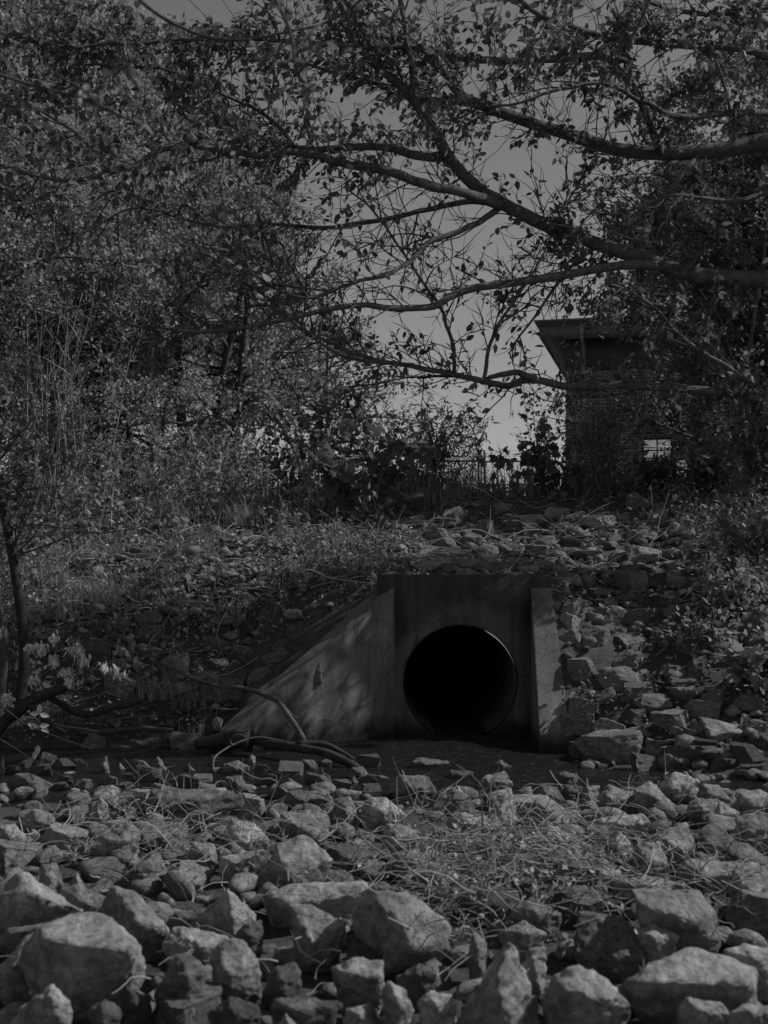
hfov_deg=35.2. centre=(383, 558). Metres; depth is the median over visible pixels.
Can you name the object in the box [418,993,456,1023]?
rock
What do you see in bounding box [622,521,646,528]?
rock
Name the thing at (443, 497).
grass
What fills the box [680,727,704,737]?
rock
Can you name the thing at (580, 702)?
rock
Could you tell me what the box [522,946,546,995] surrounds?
rock
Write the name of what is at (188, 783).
rock
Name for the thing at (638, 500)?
rock
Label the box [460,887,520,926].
rock
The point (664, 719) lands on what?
rock
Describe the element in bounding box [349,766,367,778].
rock
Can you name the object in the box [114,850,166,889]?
rock
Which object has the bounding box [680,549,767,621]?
leafy plant
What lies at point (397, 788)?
rock
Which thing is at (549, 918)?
rock
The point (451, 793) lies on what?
rock
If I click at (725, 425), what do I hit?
broadleaf tree
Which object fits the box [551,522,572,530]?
rock
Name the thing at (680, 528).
rock
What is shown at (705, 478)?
shrub
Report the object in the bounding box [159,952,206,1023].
rock
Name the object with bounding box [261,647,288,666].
rock
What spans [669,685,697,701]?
rock
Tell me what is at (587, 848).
rock
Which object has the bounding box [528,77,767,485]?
broadleaf tree
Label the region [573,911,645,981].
rock
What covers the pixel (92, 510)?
tall weed
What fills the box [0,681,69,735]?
fallen log
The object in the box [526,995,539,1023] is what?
rock
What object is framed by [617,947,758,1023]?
rock
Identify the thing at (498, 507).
rock
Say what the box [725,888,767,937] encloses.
rock
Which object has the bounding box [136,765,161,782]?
rock
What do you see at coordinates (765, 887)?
rock
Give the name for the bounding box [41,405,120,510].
tall weed
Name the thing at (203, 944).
rock
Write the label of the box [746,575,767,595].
rock
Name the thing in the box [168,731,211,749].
rock
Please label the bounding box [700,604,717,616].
rock
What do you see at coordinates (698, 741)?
rock
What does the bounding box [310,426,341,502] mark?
tall weed
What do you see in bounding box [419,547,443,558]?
rock
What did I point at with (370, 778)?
rock
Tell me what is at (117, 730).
driftwood stick
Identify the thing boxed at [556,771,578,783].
rock
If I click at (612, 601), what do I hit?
rock
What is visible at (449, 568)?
rock
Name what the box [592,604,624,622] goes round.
rock
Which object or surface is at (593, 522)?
rock
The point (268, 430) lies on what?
shrub
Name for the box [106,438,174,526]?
tall weed
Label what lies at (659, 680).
leafy plant
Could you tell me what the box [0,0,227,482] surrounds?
broadleaf tree
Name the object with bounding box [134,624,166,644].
rock
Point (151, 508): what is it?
undergrowth
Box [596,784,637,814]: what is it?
rock
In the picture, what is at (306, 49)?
twig
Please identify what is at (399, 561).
rock
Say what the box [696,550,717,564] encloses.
rock
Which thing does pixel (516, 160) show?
sky
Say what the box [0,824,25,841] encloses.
rock
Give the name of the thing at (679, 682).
rock
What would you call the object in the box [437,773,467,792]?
dry stalk
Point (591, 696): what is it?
leafy plant
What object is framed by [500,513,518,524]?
rock
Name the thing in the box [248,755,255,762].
rock
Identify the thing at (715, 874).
rock
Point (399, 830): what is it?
rock
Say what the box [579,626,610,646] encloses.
rock
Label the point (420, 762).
rock
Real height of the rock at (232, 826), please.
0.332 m
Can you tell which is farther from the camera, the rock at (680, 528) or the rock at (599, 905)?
the rock at (680, 528)
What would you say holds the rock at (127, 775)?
in the stream water
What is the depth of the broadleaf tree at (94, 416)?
19.44 m
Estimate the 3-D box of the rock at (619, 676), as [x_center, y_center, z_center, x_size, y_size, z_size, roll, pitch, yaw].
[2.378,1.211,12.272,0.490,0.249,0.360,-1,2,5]
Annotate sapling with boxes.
[687,177,767,504]
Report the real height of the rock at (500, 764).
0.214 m
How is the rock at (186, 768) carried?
in the stream water
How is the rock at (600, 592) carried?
on the ground at (320, 626)
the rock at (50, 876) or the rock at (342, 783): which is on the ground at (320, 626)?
the rock at (50, 876)
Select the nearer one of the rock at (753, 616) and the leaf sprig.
the leaf sprig
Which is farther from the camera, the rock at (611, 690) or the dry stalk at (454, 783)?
the rock at (611, 690)
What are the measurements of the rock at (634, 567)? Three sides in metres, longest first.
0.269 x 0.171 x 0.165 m
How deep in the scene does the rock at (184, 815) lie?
8.47 m
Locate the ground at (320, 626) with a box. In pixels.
[0,492,767,1023]
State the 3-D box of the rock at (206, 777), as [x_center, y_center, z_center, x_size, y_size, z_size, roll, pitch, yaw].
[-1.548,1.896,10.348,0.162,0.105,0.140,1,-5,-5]
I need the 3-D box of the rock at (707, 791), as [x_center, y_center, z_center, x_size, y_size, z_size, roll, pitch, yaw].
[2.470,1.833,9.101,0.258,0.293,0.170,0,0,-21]
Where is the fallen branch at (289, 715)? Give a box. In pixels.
[152,660,306,739]
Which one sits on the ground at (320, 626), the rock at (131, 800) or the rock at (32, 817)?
the rock at (32, 817)
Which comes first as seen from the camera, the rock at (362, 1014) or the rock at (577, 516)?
the rock at (362, 1014)
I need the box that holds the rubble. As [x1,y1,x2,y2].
[0,490,767,1023]
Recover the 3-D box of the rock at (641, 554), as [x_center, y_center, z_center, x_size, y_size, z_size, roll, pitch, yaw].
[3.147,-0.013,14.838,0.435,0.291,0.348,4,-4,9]
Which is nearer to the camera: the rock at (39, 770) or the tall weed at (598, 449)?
the rock at (39, 770)
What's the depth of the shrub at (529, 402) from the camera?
20.40 m
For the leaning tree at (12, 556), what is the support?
on the ground at (320, 626)
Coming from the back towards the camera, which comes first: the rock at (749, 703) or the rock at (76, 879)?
the rock at (749, 703)
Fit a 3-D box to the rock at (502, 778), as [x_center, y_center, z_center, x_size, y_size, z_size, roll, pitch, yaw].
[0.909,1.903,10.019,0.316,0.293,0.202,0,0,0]
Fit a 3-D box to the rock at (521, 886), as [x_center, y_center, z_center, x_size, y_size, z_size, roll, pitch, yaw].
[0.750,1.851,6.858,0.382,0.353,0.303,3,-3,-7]
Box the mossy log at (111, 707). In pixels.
[49,697,139,717]
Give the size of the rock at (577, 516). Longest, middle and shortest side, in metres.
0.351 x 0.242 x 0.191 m
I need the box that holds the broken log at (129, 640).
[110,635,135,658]
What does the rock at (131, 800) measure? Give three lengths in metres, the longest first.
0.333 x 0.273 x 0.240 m
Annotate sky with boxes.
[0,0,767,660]
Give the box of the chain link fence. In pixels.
[433,447,726,494]
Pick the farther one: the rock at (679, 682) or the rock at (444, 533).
the rock at (444, 533)
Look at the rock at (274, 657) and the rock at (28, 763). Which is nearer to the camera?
the rock at (28, 763)
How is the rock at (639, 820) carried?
on the ground at (320, 626)
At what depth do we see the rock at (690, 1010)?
4.76 m
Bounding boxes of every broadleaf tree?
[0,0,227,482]
[0,0,304,496]
[0,86,186,456]
[0,98,253,485]
[0,104,217,501]
[0,178,266,497]
[57,142,385,493]
[157,280,309,495]
[205,309,450,478]
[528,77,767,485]
[599,39,767,448]
[636,119,767,448]
[645,0,767,469]
[653,173,767,450]
[657,313,767,489]
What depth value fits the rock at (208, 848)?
7.25 m
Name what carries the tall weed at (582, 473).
on the ground at (320, 626)
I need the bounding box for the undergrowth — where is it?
[0,422,767,737]
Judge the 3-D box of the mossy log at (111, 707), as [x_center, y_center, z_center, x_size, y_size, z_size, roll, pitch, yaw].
[-2.928,1.490,12.155,0.972,0.208,0.208,0,0,9]
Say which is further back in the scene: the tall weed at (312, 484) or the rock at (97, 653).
the tall weed at (312, 484)
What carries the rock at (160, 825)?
on the ground at (320, 626)
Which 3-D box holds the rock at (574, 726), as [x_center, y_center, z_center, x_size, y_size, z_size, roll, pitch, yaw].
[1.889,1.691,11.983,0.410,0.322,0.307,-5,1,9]
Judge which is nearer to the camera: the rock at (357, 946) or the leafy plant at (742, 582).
the rock at (357, 946)
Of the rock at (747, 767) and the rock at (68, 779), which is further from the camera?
the rock at (747, 767)
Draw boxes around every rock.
[0,757,4,774]
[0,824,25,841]
[0,839,44,875]
[0,872,82,934]
[0,922,46,957]
[0,932,32,1005]
[5,765,21,774]
[10,984,72,1023]
[11,773,52,788]
[16,809,54,840]
[18,912,145,1023]
[19,758,35,767]
[30,763,52,775]
[38,752,56,767]
[38,862,63,894]
[39,822,88,859]
[49,781,68,790]
[53,758,76,769]
[56,775,73,783]
[56,796,88,817]
[61,883,104,912]
[69,873,83,885]
[73,759,86,764]
[73,778,92,787]
[77,639,113,661]
[80,732,105,747]
[84,797,108,828]
[87,999,121,1023]
[93,756,109,772]
[94,824,139,869]
[97,886,168,962]
[100,658,130,675]
[104,673,140,696]
[104,775,118,785]
[109,789,150,820]
[114,763,124,769]
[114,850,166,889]
[117,781,134,787]
[119,991,152,1023]
[121,773,134,778]
[131,609,167,627]
[132,760,149,770]
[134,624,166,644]
[135,644,162,659]
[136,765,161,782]
[142,820,187,842]
[146,787,244,828]
[150,756,166,769]
[151,783,171,788]
[154,981,221,1023]
[158,652,189,678]
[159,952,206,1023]
[162,926,229,965]
[166,908,205,932]
[167,773,189,781]
[167,859,212,893]
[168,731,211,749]
[169,804,205,832]
[174,775,199,788]
[184,764,194,770]
[185,841,217,872]
[187,673,206,687]
[189,889,255,937]
[194,773,212,781]
[198,677,244,703]
[203,637,230,652]
[205,658,229,669]
[207,996,260,1023]
[209,767,221,773]
[209,938,261,1004]
[218,849,268,884]
[220,760,249,773]
[222,775,244,786]
[222,818,269,851]
[228,644,254,662]
[234,920,262,962]
[237,785,252,792]
[237,792,265,820]
[247,667,271,685]
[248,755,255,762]
[254,764,271,773]
[257,772,277,785]
[258,835,332,888]
[260,961,301,1010]
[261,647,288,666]
[262,881,367,928]
[270,638,290,650]
[270,997,342,1023]
[277,760,303,776]
[277,810,329,839]
[278,1014,295,1023]
[284,790,324,811]
[285,778,298,783]
[288,904,346,971]
[302,759,317,769]
[305,772,329,784]
[306,536,326,550]
[319,759,331,766]
[326,844,369,878]
[331,957,384,1021]
[332,779,351,789]
[332,796,359,831]
[343,1003,374,1023]
[346,930,398,978]
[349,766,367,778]
[349,775,357,783]
[349,838,370,849]
[352,887,451,974]
[356,753,380,767]
[358,774,377,783]
[360,797,406,832]
[362,783,381,792]
[378,775,388,779]
[381,823,418,862]
[381,981,413,1023]
[382,845,446,880]
[385,557,410,565]
[387,544,408,552]
[388,519,403,524]
[388,775,436,798]
[395,964,436,1011]
[399,859,459,902]
[405,516,427,526]
[411,559,442,571]
[411,757,449,767]
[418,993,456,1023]
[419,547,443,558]
[424,528,448,538]
[431,789,474,817]
[434,835,474,860]
[435,536,456,545]
[439,506,467,523]
[440,564,460,571]
[444,770,473,778]
[446,812,495,841]
[450,529,474,536]
[454,942,531,1023]
[459,533,481,545]
[459,558,493,568]
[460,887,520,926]
[467,931,486,979]
[472,839,497,868]
[473,519,493,536]
[476,771,512,788]
[478,543,500,554]
[484,855,553,900]
[488,788,516,829]
[491,502,512,512]
[492,760,511,767]
[499,920,546,962]
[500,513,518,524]
[500,550,520,557]
[503,519,524,531]
[510,897,561,942]
[512,794,569,824]
[516,564,538,572]
[517,521,539,535]
[518,514,545,525]
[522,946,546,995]
[524,544,545,555]
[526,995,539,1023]
[533,825,592,847]
[533,845,593,861]
[534,784,564,803]
[535,536,554,546]
[536,559,552,568]
[541,965,629,1023]
[544,507,569,518]
[545,851,601,889]
[546,550,568,559]
[548,884,608,928]
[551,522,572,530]
[553,574,584,590]
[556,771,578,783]
[559,612,582,630]
[559,713,593,740]
[560,536,584,546]
[560,628,582,646]
[561,597,586,615]
[561,784,582,807]
[562,511,584,522]
[567,657,596,680]
[568,698,598,714]
[568,741,581,758]
[572,567,593,574]
[573,729,642,763]
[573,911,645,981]
[574,549,608,561]
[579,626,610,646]
[580,515,613,529]
[581,785,599,805]
[586,588,613,596]
[588,517,616,529]
[589,813,650,840]
[591,718,625,732]
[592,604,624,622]
[593,598,618,605]
[594,666,641,691]
[595,687,618,704]
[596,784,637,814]
[601,865,625,898]
[604,832,632,868]
[606,534,623,543]
[609,549,626,561]
[612,650,645,669]
[614,514,630,521]
[614,570,648,588]
[614,631,648,650]
[615,591,644,602]
[615,874,684,907]
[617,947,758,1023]
[619,564,639,571]
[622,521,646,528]
[623,545,658,563]
[623,681,653,701]
[623,707,646,724]
[624,608,650,625]
[624,725,651,738]
[626,492,651,509]
[627,529,657,539]
[630,752,657,771]
[630,841,669,878]
[632,887,720,953]
[633,781,675,816]
[636,669,654,681]
[637,923,678,966]
[640,693,672,713]
[641,824,698,873]
[644,740,672,748]
[647,515,669,524]
[648,509,666,516]
[649,624,674,642]
[650,708,689,730]
[654,590,682,605]
[657,745,717,768]
[657,753,690,769]
[659,604,685,619]
[659,772,699,803]
[660,665,685,678]
[663,560,682,568]
[666,572,687,589]
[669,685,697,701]
[670,636,708,654]
[670,676,698,687]
[673,518,696,525]
[676,526,695,537]
[676,997,729,1023]
[677,859,759,895]
[679,543,698,557]
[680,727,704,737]
[684,699,720,719]
[685,655,707,681]
[687,577,719,594]
[687,798,719,825]
[692,823,748,862]
[694,737,717,746]
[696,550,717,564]
[696,784,731,804]
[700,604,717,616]
[700,717,742,742]
[701,688,726,703]
[710,758,736,770]
[714,645,741,662]
[714,803,739,832]
[720,621,743,633]
[720,743,729,751]
[723,943,767,1002]
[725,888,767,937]
[728,864,767,900]
[728,1003,767,1023]
[729,670,750,687]
[729,741,766,765]
[732,789,767,814]
[733,693,764,712]
[734,811,767,855]
[737,636,767,647]
[739,717,766,736]
[739,764,765,771]
[740,603,767,631]
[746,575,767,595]
[747,732,767,750]
[748,591,764,603]
[763,882,767,892]
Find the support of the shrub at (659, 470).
on the ground at (320, 626)
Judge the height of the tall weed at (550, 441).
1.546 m
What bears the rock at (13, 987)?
on the ground at (320, 626)
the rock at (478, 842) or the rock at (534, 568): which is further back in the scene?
the rock at (534, 568)
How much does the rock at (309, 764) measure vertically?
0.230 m
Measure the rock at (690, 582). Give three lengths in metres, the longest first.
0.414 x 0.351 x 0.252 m
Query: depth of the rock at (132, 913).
5.86 m
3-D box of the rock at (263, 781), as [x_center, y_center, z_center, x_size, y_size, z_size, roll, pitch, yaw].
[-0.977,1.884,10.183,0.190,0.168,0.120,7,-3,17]
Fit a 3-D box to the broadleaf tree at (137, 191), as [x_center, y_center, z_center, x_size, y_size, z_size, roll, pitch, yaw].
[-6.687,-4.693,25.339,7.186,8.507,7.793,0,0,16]
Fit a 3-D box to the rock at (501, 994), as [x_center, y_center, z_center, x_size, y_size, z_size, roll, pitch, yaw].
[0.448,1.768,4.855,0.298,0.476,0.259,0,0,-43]
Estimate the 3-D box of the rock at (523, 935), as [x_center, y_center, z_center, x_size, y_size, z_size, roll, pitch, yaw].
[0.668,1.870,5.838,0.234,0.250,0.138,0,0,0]
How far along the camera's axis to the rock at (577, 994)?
4.80 m
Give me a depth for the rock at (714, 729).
11.08 m
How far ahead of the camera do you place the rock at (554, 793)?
9.13 m
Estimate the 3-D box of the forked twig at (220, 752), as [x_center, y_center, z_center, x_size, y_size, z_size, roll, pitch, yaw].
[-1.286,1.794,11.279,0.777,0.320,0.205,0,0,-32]
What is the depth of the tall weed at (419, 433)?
18.81 m
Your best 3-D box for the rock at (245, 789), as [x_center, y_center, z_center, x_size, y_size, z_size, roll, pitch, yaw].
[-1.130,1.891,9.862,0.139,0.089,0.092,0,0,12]
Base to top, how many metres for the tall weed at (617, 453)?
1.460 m
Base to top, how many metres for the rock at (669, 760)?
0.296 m
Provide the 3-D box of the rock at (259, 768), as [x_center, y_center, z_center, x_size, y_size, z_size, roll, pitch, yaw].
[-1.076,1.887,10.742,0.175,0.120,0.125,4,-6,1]
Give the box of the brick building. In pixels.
[534,315,767,485]
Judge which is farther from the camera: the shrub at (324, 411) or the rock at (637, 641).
the shrub at (324, 411)
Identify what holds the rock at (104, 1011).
on the ground at (320, 626)
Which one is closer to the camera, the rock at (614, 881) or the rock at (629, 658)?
the rock at (614, 881)
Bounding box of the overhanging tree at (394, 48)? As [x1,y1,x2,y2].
[0,0,767,473]
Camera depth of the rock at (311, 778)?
10.17 m
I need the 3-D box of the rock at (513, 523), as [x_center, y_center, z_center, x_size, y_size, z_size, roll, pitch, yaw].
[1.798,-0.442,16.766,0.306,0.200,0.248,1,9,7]
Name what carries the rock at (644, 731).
on the ground at (320, 626)
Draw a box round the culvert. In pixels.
[220,575,569,752]
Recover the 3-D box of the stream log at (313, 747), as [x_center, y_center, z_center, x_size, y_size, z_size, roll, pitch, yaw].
[-0.973,1.796,11.447,1.893,0.293,0.300,0,0,29]
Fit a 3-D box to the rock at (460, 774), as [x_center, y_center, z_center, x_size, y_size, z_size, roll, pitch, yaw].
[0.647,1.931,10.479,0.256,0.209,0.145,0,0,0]
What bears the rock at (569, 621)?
on the ground at (320, 626)
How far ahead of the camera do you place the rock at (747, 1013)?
4.75 m
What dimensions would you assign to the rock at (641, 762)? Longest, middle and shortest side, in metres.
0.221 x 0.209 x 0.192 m
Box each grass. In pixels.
[0,449,765,735]
[0,751,767,1013]
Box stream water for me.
[0,676,767,812]
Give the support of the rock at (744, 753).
in the stream water
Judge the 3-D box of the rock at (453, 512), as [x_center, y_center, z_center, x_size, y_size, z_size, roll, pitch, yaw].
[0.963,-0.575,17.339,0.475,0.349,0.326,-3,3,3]
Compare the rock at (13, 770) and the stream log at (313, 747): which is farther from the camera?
the stream log at (313, 747)
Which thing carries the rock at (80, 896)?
on the ground at (320, 626)
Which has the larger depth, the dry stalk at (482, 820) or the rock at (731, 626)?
the rock at (731, 626)
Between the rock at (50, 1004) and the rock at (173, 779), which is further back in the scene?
the rock at (173, 779)
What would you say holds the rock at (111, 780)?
in the stream water
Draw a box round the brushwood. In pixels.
[0,209,149,518]
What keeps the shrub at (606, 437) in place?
on the ground at (320, 626)
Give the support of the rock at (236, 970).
on the ground at (320, 626)
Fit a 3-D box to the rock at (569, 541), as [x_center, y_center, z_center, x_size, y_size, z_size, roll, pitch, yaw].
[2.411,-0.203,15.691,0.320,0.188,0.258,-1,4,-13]
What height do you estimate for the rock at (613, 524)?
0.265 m
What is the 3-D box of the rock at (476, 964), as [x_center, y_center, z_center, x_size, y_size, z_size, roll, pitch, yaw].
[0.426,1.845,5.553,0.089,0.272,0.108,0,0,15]
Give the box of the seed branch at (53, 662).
[0,626,151,706]
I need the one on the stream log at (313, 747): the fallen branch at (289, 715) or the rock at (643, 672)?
the fallen branch at (289, 715)
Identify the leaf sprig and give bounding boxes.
[0,704,92,774]
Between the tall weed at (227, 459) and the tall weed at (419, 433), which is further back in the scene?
the tall weed at (419, 433)
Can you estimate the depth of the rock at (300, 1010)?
4.85 m
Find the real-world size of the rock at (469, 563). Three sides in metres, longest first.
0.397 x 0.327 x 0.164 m
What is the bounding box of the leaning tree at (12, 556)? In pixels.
[0,305,148,718]
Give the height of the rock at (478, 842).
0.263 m
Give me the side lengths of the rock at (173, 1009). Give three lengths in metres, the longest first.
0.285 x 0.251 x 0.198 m
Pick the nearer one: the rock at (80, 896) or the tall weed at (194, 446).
the rock at (80, 896)
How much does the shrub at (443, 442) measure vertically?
1.907 m
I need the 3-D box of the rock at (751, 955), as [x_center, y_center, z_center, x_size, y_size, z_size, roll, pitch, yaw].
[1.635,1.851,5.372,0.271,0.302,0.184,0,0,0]
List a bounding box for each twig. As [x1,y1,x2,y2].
[0,56,153,135]
[138,0,372,74]
[212,734,287,766]
[255,0,337,125]
[486,0,650,96]
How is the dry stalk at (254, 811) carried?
on the rubble
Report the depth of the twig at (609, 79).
5.50 m
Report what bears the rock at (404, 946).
on the ground at (320, 626)
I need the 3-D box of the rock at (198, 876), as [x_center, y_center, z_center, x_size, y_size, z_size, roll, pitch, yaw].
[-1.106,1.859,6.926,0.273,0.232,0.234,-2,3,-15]
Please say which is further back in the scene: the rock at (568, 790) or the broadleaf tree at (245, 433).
the broadleaf tree at (245, 433)
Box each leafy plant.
[559,666,620,732]
[622,654,672,691]
[647,597,738,659]
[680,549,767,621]
[684,494,767,570]
[709,621,767,695]
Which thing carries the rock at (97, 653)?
on the ground at (320, 626)
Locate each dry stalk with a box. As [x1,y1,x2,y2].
[237,786,275,845]
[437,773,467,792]
[444,863,484,917]
[480,791,484,858]
[480,963,491,983]
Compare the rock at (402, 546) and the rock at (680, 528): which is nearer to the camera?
the rock at (402, 546)
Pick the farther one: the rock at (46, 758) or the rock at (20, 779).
the rock at (46, 758)
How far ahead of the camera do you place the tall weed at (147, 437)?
18.60 m
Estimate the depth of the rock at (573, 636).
12.61 m
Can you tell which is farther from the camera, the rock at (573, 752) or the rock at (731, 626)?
the rock at (731, 626)
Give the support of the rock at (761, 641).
on the ground at (320, 626)
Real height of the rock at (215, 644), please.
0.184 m
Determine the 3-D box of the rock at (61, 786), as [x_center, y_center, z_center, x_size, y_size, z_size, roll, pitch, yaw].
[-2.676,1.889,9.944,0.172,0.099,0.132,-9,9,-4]
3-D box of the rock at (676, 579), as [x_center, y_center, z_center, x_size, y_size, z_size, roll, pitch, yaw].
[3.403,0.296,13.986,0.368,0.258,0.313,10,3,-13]
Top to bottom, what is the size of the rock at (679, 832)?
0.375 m
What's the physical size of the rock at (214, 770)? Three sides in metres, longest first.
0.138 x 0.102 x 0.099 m
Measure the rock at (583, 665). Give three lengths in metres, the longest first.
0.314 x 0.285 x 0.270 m
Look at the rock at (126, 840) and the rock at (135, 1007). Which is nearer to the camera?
the rock at (135, 1007)
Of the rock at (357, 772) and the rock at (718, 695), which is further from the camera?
the rock at (718, 695)
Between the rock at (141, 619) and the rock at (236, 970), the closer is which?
the rock at (236, 970)
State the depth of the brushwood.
17.89 m
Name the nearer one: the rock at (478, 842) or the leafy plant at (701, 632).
the rock at (478, 842)
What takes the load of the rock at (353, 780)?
on the ground at (320, 626)
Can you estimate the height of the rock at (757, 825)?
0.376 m
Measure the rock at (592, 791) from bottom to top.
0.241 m
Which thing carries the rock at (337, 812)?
on the ground at (320, 626)
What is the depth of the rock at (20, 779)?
9.94 m
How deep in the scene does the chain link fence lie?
26.99 m
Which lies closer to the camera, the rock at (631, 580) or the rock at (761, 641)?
the rock at (761, 641)
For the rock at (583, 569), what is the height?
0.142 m
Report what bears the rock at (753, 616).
on the ground at (320, 626)
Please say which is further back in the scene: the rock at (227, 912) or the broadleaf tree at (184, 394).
the broadleaf tree at (184, 394)
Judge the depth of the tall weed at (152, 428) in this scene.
18.40 m
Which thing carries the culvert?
on the ground at (320, 626)
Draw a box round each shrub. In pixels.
[248,375,341,507]
[267,330,404,509]
[310,442,382,522]
[338,403,439,516]
[386,394,500,492]
[444,417,486,487]
[478,443,530,489]
[510,384,554,483]
[513,413,589,498]
[537,363,640,487]
[564,362,643,495]
[566,358,648,500]
[618,449,684,496]
[677,437,735,498]
[719,400,767,507]
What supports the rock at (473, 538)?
on the ground at (320, 626)
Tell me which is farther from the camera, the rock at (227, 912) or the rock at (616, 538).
the rock at (616, 538)
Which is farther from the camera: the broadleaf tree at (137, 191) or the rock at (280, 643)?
the broadleaf tree at (137, 191)
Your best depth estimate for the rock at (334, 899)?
6.34 m
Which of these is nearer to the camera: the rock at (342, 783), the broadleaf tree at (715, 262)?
the rock at (342, 783)
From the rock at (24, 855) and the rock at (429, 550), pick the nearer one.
the rock at (24, 855)
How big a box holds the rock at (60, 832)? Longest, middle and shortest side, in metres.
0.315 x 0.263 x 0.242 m
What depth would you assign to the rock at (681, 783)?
9.33 m
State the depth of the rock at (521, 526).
16.31 m
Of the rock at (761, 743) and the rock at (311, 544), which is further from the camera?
the rock at (311, 544)
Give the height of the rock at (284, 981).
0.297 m
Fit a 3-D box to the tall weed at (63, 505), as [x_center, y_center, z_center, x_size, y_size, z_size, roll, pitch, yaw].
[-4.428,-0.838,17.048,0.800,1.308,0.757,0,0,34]
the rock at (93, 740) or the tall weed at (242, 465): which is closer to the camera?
the rock at (93, 740)
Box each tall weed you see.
[0,431,55,543]
[8,424,60,511]
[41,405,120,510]
[48,451,99,535]
[63,426,133,537]
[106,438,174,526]
[107,430,152,503]
[135,425,191,505]
[137,431,214,518]
[161,419,224,507]
[181,419,243,519]
[209,425,278,518]
[215,437,261,508]
[235,443,285,525]
[243,434,282,506]
[263,426,318,511]
[285,408,349,518]
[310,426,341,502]
[339,403,407,503]
[385,403,442,493]
[447,429,489,495]
[534,409,600,494]
[553,424,596,495]
[578,411,627,492]
[580,410,631,497]
[596,411,648,492]
[649,413,705,490]
[697,415,741,494]
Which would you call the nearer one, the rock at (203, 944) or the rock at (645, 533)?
the rock at (203, 944)
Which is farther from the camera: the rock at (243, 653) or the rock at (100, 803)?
the rock at (243, 653)
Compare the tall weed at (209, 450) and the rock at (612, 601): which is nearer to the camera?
the rock at (612, 601)
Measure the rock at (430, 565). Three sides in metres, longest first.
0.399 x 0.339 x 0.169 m
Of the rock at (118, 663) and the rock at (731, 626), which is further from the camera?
the rock at (118, 663)
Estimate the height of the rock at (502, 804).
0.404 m
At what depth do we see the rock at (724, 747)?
10.91 m
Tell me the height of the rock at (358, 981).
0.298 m
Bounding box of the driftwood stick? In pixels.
[78,726,172,735]
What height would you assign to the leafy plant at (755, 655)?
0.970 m
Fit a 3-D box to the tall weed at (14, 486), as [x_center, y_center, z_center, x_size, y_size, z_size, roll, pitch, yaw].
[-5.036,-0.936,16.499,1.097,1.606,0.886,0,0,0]
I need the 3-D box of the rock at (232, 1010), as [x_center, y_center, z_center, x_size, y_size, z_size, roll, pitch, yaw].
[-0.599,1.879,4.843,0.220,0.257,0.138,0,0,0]
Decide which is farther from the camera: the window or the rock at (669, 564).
the window
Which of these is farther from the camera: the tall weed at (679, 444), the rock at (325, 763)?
the tall weed at (679, 444)
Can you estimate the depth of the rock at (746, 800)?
8.59 m
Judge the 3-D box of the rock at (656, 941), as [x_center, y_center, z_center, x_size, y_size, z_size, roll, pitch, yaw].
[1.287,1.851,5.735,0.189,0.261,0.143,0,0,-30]
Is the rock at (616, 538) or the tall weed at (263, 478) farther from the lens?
the tall weed at (263, 478)
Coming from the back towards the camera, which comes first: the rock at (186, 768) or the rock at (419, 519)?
the rock at (419, 519)
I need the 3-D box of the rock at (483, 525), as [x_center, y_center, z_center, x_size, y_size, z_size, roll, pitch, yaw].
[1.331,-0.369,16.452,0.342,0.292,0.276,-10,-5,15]
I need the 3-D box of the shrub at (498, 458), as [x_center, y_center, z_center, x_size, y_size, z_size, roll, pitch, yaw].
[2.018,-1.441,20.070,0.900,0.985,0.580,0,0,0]
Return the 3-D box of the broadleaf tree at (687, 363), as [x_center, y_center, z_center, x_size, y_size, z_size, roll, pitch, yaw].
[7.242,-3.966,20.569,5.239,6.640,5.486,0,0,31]
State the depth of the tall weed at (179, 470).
17.45 m
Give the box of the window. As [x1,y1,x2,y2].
[642,437,671,461]
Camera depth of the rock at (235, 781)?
10.09 m
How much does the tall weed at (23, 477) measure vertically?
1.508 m
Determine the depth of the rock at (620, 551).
14.94 m
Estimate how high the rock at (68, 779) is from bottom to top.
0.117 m
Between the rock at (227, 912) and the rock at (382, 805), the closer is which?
the rock at (227, 912)
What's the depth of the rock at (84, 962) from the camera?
5.04 m
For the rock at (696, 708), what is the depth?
11.50 m
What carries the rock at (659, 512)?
on the ground at (320, 626)
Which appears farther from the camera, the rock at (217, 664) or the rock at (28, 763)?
the rock at (217, 664)
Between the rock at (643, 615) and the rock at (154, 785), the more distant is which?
the rock at (643, 615)
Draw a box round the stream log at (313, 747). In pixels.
[194,730,359,767]
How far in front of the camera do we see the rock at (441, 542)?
15.69 m
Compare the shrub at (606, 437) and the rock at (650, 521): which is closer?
the rock at (650, 521)
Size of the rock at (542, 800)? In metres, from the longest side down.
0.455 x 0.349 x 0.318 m
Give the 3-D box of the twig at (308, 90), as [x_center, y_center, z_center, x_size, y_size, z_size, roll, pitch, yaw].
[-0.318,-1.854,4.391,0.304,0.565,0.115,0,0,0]
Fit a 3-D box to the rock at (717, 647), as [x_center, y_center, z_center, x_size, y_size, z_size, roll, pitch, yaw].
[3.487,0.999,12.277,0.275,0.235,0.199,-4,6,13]

